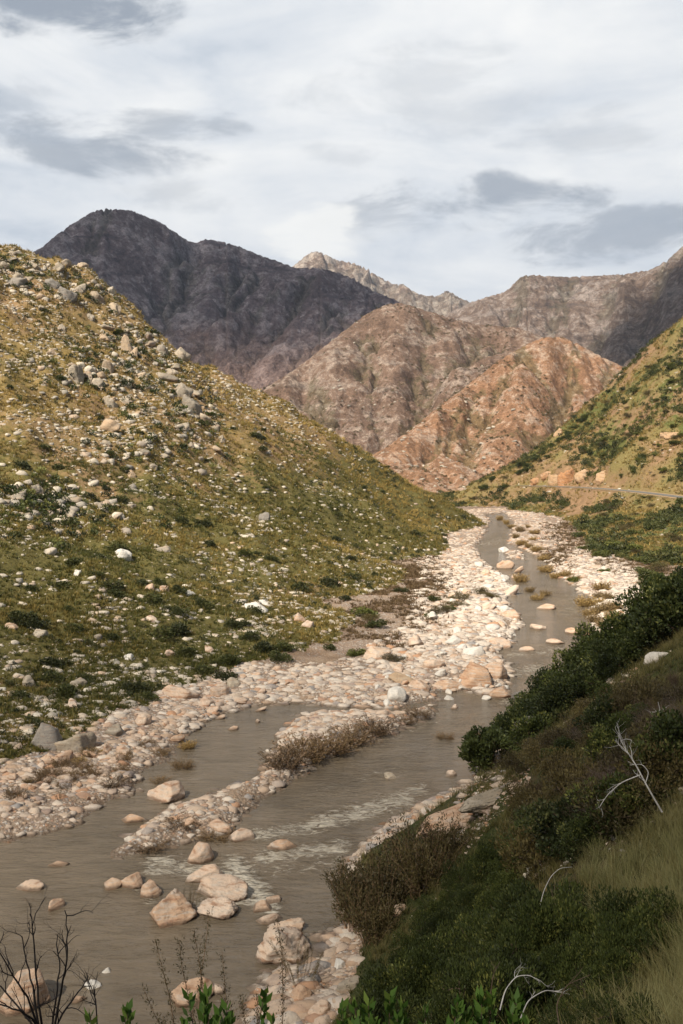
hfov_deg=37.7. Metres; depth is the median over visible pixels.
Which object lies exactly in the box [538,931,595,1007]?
evergreen bush
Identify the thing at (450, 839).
cane bush
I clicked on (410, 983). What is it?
evergreen bush
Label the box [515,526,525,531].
reed clump
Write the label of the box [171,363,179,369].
crag
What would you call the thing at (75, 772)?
shore shrub
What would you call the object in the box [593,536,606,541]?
slope bush
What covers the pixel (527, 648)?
river boulder
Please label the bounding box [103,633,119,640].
hillside bush
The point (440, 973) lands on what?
evergreen bush
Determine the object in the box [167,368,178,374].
hillside boulder
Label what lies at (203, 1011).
broadleaf shrub
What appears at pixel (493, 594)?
river bed bush
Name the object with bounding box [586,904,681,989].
evergreen bush
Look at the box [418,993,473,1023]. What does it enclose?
broadleaf shrub
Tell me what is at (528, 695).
evergreen bush
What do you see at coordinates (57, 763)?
shore shrub
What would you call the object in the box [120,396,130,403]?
hillside boulder
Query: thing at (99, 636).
hillside boulder
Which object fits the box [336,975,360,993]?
river boulder
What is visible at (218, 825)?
river boulder
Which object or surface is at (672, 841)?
tussock grass
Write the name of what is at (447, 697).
river boulder
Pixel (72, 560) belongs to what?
hillside bush
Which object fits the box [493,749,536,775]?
olive bush
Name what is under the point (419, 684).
river boulder
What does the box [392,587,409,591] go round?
hillside bush
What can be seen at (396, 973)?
evergreen bush
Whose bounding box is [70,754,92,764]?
shore shrub
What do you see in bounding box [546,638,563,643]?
river boulder
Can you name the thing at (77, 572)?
hillside boulder
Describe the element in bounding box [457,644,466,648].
river boulder
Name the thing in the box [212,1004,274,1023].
broadleaf shrub
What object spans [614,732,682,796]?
olive bush
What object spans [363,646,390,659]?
river boulder
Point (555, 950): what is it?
evergreen bush
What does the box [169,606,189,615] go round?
hillside bush
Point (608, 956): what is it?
evergreen bush
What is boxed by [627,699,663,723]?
dead shrub
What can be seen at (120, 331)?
hillside bush
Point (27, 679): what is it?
hillside boulder
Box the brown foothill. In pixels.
[372,337,623,493]
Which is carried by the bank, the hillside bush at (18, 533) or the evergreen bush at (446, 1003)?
the evergreen bush at (446, 1003)
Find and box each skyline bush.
[478,483,490,489]
[498,483,510,488]
[515,461,526,466]
[560,433,570,438]
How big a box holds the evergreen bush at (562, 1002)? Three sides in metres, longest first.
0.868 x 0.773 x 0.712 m
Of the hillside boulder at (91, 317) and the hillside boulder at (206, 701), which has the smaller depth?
the hillside boulder at (206, 701)
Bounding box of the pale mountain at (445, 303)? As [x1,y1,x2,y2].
[292,251,469,315]
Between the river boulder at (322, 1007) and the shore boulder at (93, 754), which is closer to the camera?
the river boulder at (322, 1007)
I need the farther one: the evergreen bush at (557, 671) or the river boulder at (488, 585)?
the river boulder at (488, 585)
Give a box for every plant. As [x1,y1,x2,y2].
[54,783,69,800]
[74,961,103,1023]
[141,906,286,1023]
[183,887,201,909]
[267,933,323,987]
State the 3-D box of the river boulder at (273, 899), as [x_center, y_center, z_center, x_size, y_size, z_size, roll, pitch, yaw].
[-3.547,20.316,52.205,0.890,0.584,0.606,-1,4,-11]
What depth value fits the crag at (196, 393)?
222.50 m
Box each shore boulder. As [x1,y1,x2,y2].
[3,806,12,811]
[7,775,15,779]
[39,782,50,789]
[83,751,97,756]
[108,759,117,763]
[138,729,145,734]
[216,714,225,718]
[228,726,238,730]
[234,697,247,703]
[255,706,266,711]
[268,679,277,683]
[272,666,280,669]
[291,672,298,676]
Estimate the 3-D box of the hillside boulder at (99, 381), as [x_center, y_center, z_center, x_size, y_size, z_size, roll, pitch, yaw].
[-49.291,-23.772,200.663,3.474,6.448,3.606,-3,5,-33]
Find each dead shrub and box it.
[522,775,546,796]
[546,751,589,782]
[570,726,582,738]
[576,746,631,779]
[587,755,631,778]
[615,727,644,754]
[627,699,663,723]
[628,707,663,728]
[629,696,666,715]
[634,703,682,730]
[643,693,682,724]
[660,663,682,687]
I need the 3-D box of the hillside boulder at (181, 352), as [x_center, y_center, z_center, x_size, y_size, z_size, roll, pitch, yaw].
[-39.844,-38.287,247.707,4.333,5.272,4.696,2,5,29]
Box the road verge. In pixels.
[495,486,682,499]
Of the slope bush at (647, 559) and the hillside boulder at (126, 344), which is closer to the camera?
the slope bush at (647, 559)
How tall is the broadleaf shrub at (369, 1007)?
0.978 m
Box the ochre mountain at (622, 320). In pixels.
[445,246,682,366]
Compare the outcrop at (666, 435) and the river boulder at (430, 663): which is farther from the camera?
the outcrop at (666, 435)
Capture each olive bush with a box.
[488,820,566,886]
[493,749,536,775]
[501,784,551,813]
[503,775,551,800]
[506,813,538,862]
[507,790,559,829]
[511,819,548,859]
[513,803,545,830]
[514,788,590,859]
[516,739,550,767]
[523,733,550,752]
[532,744,578,773]
[538,726,580,748]
[539,735,581,759]
[540,752,600,794]
[550,753,578,773]
[551,777,568,796]
[551,814,609,864]
[557,774,601,809]
[559,704,591,728]
[564,770,647,839]
[571,754,671,835]
[572,693,624,734]
[572,723,614,749]
[573,697,593,709]
[582,710,643,761]
[589,749,619,778]
[592,784,651,831]
[594,683,613,698]
[597,672,664,717]
[598,740,635,772]
[600,768,648,816]
[603,776,664,825]
[611,682,638,701]
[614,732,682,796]
[620,705,682,783]
[620,774,678,820]
[622,702,651,721]
[623,706,682,756]
[628,745,682,807]
[646,697,671,708]
[653,680,682,706]
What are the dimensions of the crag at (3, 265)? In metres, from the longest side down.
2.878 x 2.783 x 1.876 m
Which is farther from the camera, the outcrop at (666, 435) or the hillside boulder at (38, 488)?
the outcrop at (666, 435)
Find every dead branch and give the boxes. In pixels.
[490,960,500,993]
[499,958,553,1009]
[520,985,569,1017]
[541,867,568,901]
[556,964,589,1023]
[596,775,639,816]
[606,719,662,812]
[629,760,648,781]
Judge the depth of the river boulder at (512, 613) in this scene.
133.34 m
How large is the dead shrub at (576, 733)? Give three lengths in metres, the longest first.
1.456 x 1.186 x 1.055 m
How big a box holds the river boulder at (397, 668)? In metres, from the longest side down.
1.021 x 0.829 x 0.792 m
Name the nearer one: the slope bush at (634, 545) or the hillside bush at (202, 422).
the slope bush at (634, 545)
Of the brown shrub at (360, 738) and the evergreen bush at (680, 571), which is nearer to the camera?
the evergreen bush at (680, 571)
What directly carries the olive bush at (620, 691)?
on the bank
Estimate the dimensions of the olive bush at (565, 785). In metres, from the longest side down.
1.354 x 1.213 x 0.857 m
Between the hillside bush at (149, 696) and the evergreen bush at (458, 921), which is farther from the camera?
the hillside bush at (149, 696)
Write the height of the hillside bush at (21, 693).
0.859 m
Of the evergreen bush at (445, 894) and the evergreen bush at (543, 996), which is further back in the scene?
the evergreen bush at (445, 894)
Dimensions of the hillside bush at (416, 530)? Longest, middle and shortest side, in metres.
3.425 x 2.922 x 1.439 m
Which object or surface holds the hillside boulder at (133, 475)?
on the hillside at (8, 564)
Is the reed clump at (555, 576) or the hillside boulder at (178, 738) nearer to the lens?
the hillside boulder at (178, 738)
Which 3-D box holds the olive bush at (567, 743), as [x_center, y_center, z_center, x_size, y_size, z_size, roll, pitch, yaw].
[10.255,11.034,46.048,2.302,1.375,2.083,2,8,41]
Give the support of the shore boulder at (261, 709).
in the river water
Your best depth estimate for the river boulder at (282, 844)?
58.87 m
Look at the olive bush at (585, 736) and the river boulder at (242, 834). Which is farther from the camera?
the river boulder at (242, 834)
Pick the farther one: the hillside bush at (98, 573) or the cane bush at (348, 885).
the hillside bush at (98, 573)
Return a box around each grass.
[539,783,682,1023]
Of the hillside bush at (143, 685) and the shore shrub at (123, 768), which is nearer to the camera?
the shore shrub at (123, 768)
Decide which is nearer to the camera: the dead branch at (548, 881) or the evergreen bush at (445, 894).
the dead branch at (548, 881)
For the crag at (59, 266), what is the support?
on the hillside at (8, 564)
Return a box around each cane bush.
[319,855,380,906]
[321,856,406,933]
[335,882,406,946]
[339,835,425,906]
[372,808,443,870]
[385,822,462,899]
[415,810,480,868]
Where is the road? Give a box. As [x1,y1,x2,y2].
[551,486,682,497]
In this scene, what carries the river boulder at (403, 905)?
on the bank
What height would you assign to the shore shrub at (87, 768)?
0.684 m
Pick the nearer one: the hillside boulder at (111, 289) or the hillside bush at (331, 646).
the hillside bush at (331, 646)
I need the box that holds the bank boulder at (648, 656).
[644,652,667,665]
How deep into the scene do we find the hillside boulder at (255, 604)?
125.13 m
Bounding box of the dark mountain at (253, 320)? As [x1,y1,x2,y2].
[34,208,399,389]
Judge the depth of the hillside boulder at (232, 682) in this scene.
94.87 m
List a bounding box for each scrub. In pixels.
[0,252,231,562]
[0,269,480,756]
[262,303,576,492]
[441,326,682,586]
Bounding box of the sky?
[0,0,682,302]
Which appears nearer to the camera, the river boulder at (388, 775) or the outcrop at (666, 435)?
the river boulder at (388, 775)
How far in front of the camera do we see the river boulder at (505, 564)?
186.62 m
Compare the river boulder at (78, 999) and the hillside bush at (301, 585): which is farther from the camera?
the hillside bush at (301, 585)
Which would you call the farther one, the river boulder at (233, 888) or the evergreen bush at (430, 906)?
the river boulder at (233, 888)
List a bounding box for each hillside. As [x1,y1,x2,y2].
[0,246,482,763]
[448,319,682,565]
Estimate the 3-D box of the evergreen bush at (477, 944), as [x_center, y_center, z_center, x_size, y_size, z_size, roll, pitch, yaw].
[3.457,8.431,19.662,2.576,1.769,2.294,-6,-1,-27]
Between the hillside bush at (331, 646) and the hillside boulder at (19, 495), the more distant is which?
the hillside boulder at (19, 495)
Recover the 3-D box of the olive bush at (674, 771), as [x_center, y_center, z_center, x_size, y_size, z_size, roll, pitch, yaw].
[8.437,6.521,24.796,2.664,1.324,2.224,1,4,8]
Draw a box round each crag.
[0,262,9,269]
[12,272,23,277]
[13,251,23,255]
[27,525,35,529]
[54,262,64,271]
[61,259,71,267]
[65,509,75,516]
[70,497,82,502]
[77,262,88,267]
[96,371,105,377]
[99,324,114,330]
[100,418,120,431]
[102,440,111,445]
[113,512,122,519]
[138,372,146,377]
[140,449,150,456]
[145,331,152,339]
[145,341,155,346]
[156,372,177,381]
[160,453,168,457]
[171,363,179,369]
[175,424,184,431]
[178,423,189,431]
[191,388,200,396]
[200,413,210,422]
[211,445,221,450]
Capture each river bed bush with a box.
[346,648,365,656]
[350,606,378,616]
[360,613,380,620]
[362,619,387,627]
[381,653,408,662]
[428,607,442,613]
[433,605,452,612]
[443,599,469,605]
[444,590,471,598]
[471,587,488,593]
[485,592,500,597]
[566,576,579,582]
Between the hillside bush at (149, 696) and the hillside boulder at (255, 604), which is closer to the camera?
the hillside bush at (149, 696)
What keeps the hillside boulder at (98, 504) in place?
on the hillside at (8, 564)
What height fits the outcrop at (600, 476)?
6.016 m
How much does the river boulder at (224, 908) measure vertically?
1.587 m
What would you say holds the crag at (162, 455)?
on the hillside at (8, 564)
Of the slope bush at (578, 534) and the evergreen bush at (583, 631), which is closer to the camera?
the evergreen bush at (583, 631)
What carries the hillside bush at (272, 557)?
on the hillside at (8, 564)
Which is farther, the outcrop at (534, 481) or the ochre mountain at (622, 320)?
the ochre mountain at (622, 320)
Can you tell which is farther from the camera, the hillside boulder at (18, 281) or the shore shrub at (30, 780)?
the hillside boulder at (18, 281)
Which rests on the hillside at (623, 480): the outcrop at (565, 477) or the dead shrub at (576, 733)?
the outcrop at (565, 477)
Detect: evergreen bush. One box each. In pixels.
[335,985,423,1023]
[346,977,378,1015]
[356,946,435,1018]
[381,962,411,987]
[383,953,401,969]
[387,917,420,966]
[396,975,434,1008]
[406,899,459,957]
[408,977,456,1023]
[410,888,451,924]
[410,925,474,1005]
[413,951,543,1023]
[415,906,461,945]
[415,948,525,1006]
[426,919,464,956]
[433,905,494,953]
[433,911,486,988]
[437,986,532,1023]
[438,882,464,910]
[439,852,478,891]
[441,943,553,1011]
[442,1002,498,1021]
[451,883,489,917]
[452,955,564,1023]
[464,856,500,886]
[464,891,516,969]
[465,833,509,884]
[470,894,569,964]
[472,869,535,915]
[474,875,592,947]
[478,953,550,1017]
[482,851,523,886]
[488,928,554,951]
[489,697,534,746]
[497,876,591,938]
[500,711,553,751]
[505,704,525,716]
[506,876,613,958]
[508,682,545,715]
[510,951,573,1013]
[514,949,562,1007]
[515,926,577,955]
[522,687,576,723]
[524,665,552,692]
[527,942,580,989]
[532,666,589,714]
[536,1008,588,1023]
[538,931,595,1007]
[539,670,562,683]
[539,937,591,1008]
[540,647,591,686]
[542,982,613,1023]
[553,932,597,977]
[554,995,614,1023]
[561,651,617,696]
[562,620,600,672]
[569,946,653,1005]
[572,958,629,996]
[576,630,611,666]
[576,884,682,951]
[579,912,667,973]
[581,610,628,654]
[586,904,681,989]
[589,637,642,681]
[593,989,669,1023]
[598,618,634,639]
[609,616,661,660]
[612,571,675,626]
[612,597,638,634]
[628,573,682,634]
[630,595,682,643]
[649,564,682,585]
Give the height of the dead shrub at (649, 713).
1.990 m
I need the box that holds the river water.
[0,513,589,1023]
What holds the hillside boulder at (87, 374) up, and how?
on the hillside at (8, 564)
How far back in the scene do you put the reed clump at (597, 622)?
125.72 m
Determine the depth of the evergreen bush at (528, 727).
61.31 m
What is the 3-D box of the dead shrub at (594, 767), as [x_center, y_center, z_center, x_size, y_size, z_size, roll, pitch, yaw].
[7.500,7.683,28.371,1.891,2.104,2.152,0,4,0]
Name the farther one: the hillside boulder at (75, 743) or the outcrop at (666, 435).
the outcrop at (666, 435)
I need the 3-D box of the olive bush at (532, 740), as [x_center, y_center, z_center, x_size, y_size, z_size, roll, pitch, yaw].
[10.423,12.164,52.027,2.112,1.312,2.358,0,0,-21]
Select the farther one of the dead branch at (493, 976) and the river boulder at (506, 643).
the river boulder at (506, 643)
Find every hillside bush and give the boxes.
[5,610,38,618]
[6,610,38,626]
[8,531,23,537]
[10,689,28,699]
[13,460,30,469]
[23,617,52,629]
[24,584,38,590]
[36,493,48,500]
[38,443,52,448]
[39,656,69,667]
[39,670,65,681]
[43,683,78,699]
[50,580,72,589]
[52,463,69,469]
[55,374,67,380]
[58,516,79,527]
[63,605,74,609]
[64,557,87,565]
[64,622,85,632]
[75,672,95,682]
[82,492,95,497]
[88,571,104,575]
[93,553,112,559]
[100,579,124,589]
[102,485,110,490]
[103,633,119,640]
[105,450,115,454]
[106,542,128,550]
[106,588,125,598]
[111,494,128,500]
[114,328,125,333]
[118,466,129,469]
[118,681,138,691]
[125,680,152,692]
[133,430,143,434]
[133,579,147,585]
[139,592,162,604]
[141,691,161,701]
[147,625,175,639]
[153,577,165,584]
[161,605,171,609]
[166,621,190,635]
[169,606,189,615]
[171,584,187,592]
[172,516,188,524]
[175,647,195,655]
[194,518,212,525]
[194,597,209,604]
[196,664,217,673]
[198,602,213,609]
[199,419,209,425]
[202,540,215,545]
[207,658,224,664]
[212,669,237,682]
[218,654,241,664]
[223,618,242,628]
[236,619,250,625]
[238,548,254,555]
[238,631,259,640]
[245,605,263,613]
[249,431,261,436]
[252,640,277,653]
[257,435,266,439]
[258,446,267,450]
[263,554,279,560]
[268,650,293,663]
[274,641,294,651]
[290,581,308,591]
[320,576,340,585]
[323,644,335,650]
[331,536,341,541]
[339,595,351,600]
[344,572,361,578]
[345,555,356,559]
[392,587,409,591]
[409,529,420,535]
[427,595,441,600]
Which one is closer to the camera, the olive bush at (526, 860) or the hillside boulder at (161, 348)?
the olive bush at (526, 860)
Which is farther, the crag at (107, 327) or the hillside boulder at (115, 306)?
the hillside boulder at (115, 306)
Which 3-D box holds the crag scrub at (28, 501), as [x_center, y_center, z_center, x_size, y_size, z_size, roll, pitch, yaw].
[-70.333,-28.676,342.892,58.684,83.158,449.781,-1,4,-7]
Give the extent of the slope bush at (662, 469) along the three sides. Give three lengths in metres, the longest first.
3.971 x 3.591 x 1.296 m
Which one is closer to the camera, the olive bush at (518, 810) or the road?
the olive bush at (518, 810)
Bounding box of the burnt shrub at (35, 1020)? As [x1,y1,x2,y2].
[0,883,108,1023]
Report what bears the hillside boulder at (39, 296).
on the hillside at (8, 564)
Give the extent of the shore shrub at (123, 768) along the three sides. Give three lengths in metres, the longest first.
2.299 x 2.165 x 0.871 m
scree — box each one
[0,247,469,762]
[442,667,640,861]
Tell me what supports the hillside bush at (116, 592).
on the hillside at (8, 564)
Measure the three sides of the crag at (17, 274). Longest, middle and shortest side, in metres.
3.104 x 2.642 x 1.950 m
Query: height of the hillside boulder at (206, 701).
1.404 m
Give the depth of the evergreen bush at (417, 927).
34.58 m
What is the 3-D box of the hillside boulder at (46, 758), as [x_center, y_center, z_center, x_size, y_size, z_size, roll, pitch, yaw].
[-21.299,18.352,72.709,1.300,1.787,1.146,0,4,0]
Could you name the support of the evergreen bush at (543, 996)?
on the bank
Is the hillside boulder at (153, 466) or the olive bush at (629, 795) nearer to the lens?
the olive bush at (629, 795)
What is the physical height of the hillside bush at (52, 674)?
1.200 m
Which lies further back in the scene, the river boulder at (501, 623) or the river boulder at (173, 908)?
the river boulder at (501, 623)
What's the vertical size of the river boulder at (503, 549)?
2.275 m
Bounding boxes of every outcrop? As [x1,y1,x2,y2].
[530,477,538,485]
[540,471,550,480]
[548,474,557,485]
[553,428,562,436]
[557,468,574,485]
[574,469,587,483]
[596,470,605,484]
[660,432,678,439]
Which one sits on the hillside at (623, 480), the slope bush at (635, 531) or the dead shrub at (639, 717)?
the slope bush at (635, 531)
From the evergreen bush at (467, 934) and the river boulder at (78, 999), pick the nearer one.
the evergreen bush at (467, 934)
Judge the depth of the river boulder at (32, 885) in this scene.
53.55 m
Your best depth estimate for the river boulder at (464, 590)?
151.78 m
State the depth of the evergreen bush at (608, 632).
65.88 m
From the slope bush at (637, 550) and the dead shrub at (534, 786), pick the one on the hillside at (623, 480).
the slope bush at (637, 550)
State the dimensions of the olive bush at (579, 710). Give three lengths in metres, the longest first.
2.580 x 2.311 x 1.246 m
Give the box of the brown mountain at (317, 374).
[263,303,542,453]
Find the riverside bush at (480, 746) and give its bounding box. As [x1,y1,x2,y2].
[457,724,519,775]
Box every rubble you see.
[0,246,488,761]
[0,257,219,558]
[299,304,611,491]
[358,325,682,937]
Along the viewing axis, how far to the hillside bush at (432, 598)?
144.21 m
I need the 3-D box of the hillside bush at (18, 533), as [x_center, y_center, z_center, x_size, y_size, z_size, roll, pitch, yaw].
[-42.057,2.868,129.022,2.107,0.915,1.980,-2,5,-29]
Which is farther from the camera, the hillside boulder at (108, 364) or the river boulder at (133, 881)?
the hillside boulder at (108, 364)
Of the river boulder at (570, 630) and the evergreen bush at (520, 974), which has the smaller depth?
the evergreen bush at (520, 974)
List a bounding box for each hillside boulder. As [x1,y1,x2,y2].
[4,623,17,629]
[8,277,27,287]
[8,490,25,500]
[22,675,35,686]
[29,262,39,269]
[30,722,62,750]
[31,484,43,493]
[33,629,47,637]
[36,293,46,299]
[40,753,53,763]
[44,279,60,288]
[46,348,56,354]
[51,750,73,763]
[54,732,96,751]
[58,286,77,302]
[58,324,65,331]
[68,364,84,383]
[68,698,77,707]
[70,677,86,685]
[74,570,81,575]
[75,283,85,293]
[84,371,92,383]
[87,313,94,320]
[90,291,103,303]
[92,377,104,386]
[94,502,107,508]
[94,634,102,640]
[99,333,110,341]
[101,360,114,372]
[102,396,117,407]
[103,743,111,753]
[104,724,125,736]
[107,286,114,294]
[109,302,120,314]
[115,549,131,560]
[116,744,129,754]
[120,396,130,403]
[121,334,132,352]
[124,654,134,659]
[127,470,135,477]
[129,347,137,357]
[135,714,151,725]
[144,615,156,622]
[145,583,153,589]
[149,463,157,470]
[156,344,168,354]
[156,545,170,551]
[160,585,168,591]
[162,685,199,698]
[164,649,174,655]
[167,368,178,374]
[170,734,184,741]
[174,347,190,360]
[176,382,192,397]
[182,394,202,414]
[198,696,214,706]
[205,646,213,651]
[207,705,218,711]
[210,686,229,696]
[227,677,240,687]
[244,602,267,612]
[258,512,269,520]
[258,600,267,604]
[294,613,305,621]
[302,620,313,627]
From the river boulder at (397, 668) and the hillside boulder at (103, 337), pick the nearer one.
the river boulder at (397, 668)
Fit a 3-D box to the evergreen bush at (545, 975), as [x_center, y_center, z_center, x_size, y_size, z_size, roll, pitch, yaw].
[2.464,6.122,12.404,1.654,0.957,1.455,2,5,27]
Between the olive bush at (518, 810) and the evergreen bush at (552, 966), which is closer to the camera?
the evergreen bush at (552, 966)
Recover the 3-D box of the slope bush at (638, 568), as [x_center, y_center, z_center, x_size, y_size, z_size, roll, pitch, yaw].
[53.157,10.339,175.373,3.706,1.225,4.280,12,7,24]
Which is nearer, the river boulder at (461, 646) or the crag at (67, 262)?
the river boulder at (461, 646)
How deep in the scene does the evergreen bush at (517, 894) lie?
19.45 m
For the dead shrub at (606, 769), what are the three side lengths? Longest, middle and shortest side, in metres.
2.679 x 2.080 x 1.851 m
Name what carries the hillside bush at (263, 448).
on the hillside at (8, 564)
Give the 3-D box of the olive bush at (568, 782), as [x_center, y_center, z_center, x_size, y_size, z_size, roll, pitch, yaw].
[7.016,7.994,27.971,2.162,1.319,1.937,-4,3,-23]
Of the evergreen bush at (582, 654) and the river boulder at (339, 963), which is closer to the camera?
the river boulder at (339, 963)
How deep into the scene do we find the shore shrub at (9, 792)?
65.17 m
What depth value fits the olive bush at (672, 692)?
41.92 m
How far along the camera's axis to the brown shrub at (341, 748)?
76.33 m
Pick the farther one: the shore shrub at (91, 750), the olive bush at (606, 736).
the shore shrub at (91, 750)
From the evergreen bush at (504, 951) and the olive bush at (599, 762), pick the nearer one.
the evergreen bush at (504, 951)
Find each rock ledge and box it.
[416,802,470,838]
[458,786,502,813]
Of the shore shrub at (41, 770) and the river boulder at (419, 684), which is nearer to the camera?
the shore shrub at (41, 770)
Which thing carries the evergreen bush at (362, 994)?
on the bank
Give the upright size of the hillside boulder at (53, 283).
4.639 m
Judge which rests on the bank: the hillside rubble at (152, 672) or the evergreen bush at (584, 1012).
the evergreen bush at (584, 1012)
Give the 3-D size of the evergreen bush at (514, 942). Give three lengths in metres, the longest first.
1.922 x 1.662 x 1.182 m
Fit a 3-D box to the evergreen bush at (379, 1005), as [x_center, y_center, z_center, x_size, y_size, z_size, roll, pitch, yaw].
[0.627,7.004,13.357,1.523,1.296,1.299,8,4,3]
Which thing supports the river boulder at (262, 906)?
in the river water
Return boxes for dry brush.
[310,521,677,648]
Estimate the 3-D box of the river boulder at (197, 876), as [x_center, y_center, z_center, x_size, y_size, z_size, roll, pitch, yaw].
[-7.571,20.069,55.059,2.116,1.302,1.406,-1,4,-11]
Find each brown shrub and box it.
[95,772,134,788]
[129,837,174,854]
[149,774,174,783]
[152,812,206,831]
[166,756,198,769]
[192,828,234,843]
[252,743,318,772]
[269,730,345,763]
[292,726,364,755]
[325,722,381,745]
[350,714,403,735]
[390,712,420,724]
[397,703,440,718]
[434,731,456,739]
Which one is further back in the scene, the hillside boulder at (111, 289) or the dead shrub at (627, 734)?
the hillside boulder at (111, 289)
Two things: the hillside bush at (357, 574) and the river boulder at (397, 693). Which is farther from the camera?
the hillside bush at (357, 574)
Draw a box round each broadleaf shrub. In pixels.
[84,998,137,1023]
[180,983,272,1023]
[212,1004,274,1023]
[336,995,409,1023]
[347,985,403,1023]
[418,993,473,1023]
[472,985,522,1023]
[505,987,539,1023]
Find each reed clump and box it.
[496,515,504,519]
[510,573,529,582]
[511,533,519,538]
[513,539,527,545]
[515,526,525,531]
[522,586,535,591]
[528,592,546,599]
[529,529,541,533]
[529,545,543,552]
[535,553,550,559]
[537,564,556,571]
[539,590,551,595]
[546,572,562,578]
[559,569,573,576]
[573,594,600,606]
[580,607,599,615]
[584,613,603,621]
[587,598,604,603]
[590,600,616,611]
[591,580,614,589]
[592,591,610,597]
[594,619,610,626]
[599,591,616,599]
[601,610,622,618]
[607,600,626,609]
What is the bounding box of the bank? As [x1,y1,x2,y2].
[334,630,682,1021]
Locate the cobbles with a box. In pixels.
[0,509,634,1023]
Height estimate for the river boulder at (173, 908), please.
2.512 m
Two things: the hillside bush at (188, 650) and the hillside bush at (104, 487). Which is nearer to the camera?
the hillside bush at (188, 650)
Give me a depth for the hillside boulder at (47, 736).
74.95 m
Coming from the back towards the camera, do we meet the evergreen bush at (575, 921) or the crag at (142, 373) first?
the crag at (142, 373)
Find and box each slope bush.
[571,531,585,537]
[592,549,609,556]
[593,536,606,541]
[604,541,620,546]
[612,525,629,530]
[618,522,634,527]
[627,528,644,534]
[627,543,643,550]
[629,387,639,392]
[630,548,640,552]
[634,556,643,561]
[634,566,653,572]
[636,569,658,579]
[641,389,653,395]
[641,555,658,564]
[644,561,668,571]
[658,467,668,470]
[663,532,682,538]
[668,440,681,444]
[668,537,682,541]
[673,546,682,552]
[674,497,682,502]
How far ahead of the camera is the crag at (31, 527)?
134.65 m
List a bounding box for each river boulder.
[0,968,50,1016]
[16,879,43,890]
[48,861,69,865]
[48,898,65,910]
[72,996,87,1002]
[84,979,101,989]
[102,967,110,972]
[104,877,121,889]
[121,814,147,822]
[121,872,142,888]
[140,879,162,897]
[147,780,184,803]
[149,888,196,928]
[170,977,214,1007]
[184,816,200,826]
[185,864,222,882]
[187,841,213,864]
[196,874,247,901]
[196,897,237,919]
[209,818,233,833]
[212,983,224,994]
[228,828,254,842]
[253,900,271,912]
[255,913,282,924]
[255,926,311,965]
[265,895,281,903]
[267,839,297,849]
[267,917,304,931]
[290,984,311,1001]
[308,999,331,1014]
[334,958,344,969]
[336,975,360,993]
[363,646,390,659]
[383,699,391,705]
[384,772,396,778]
[387,686,406,701]
[388,671,413,684]
[393,665,402,671]
[393,904,405,916]
[408,635,422,646]
[408,679,429,691]
[422,659,444,668]
[427,611,437,618]
[435,669,445,676]
[435,679,461,689]
[444,695,453,699]
[445,635,462,644]
[446,770,456,776]
[453,624,464,626]
[453,626,460,633]
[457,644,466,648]
[458,662,491,689]
[462,589,470,593]
[463,646,484,655]
[474,561,483,566]
[481,568,490,573]
[481,695,490,699]
[482,602,496,608]
[483,584,493,587]
[484,661,507,679]
[485,624,499,630]
[489,637,511,648]
[489,686,510,697]
[496,560,514,568]
[498,547,508,551]
[498,621,505,626]
[499,605,512,611]
[502,609,520,619]
[505,585,518,594]
[514,566,523,572]
[518,646,534,650]
[529,624,546,629]
[536,604,556,609]
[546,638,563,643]
[565,627,577,633]
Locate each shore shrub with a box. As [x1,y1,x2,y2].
[2,785,33,798]
[19,777,32,782]
[31,767,59,777]
[32,775,52,785]
[36,764,67,775]
[45,756,71,767]
[48,755,72,766]
[50,777,77,788]
[63,768,92,779]
[64,757,90,767]
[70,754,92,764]
[74,761,95,770]
[75,764,97,773]
[77,745,101,756]
[88,768,108,774]
[107,761,134,772]
[111,749,136,761]
[134,737,157,747]
[149,746,170,758]
[175,739,197,749]
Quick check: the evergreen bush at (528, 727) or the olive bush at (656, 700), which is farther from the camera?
the evergreen bush at (528, 727)
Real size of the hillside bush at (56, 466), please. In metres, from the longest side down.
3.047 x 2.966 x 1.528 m
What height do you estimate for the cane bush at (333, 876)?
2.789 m
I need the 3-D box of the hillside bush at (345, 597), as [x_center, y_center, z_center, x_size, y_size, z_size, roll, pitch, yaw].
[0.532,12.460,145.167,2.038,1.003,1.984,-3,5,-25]
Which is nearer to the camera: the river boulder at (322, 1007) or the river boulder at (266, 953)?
the river boulder at (322, 1007)
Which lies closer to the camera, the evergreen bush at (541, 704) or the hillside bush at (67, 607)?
the evergreen bush at (541, 704)
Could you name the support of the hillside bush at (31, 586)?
on the hillside at (8, 564)

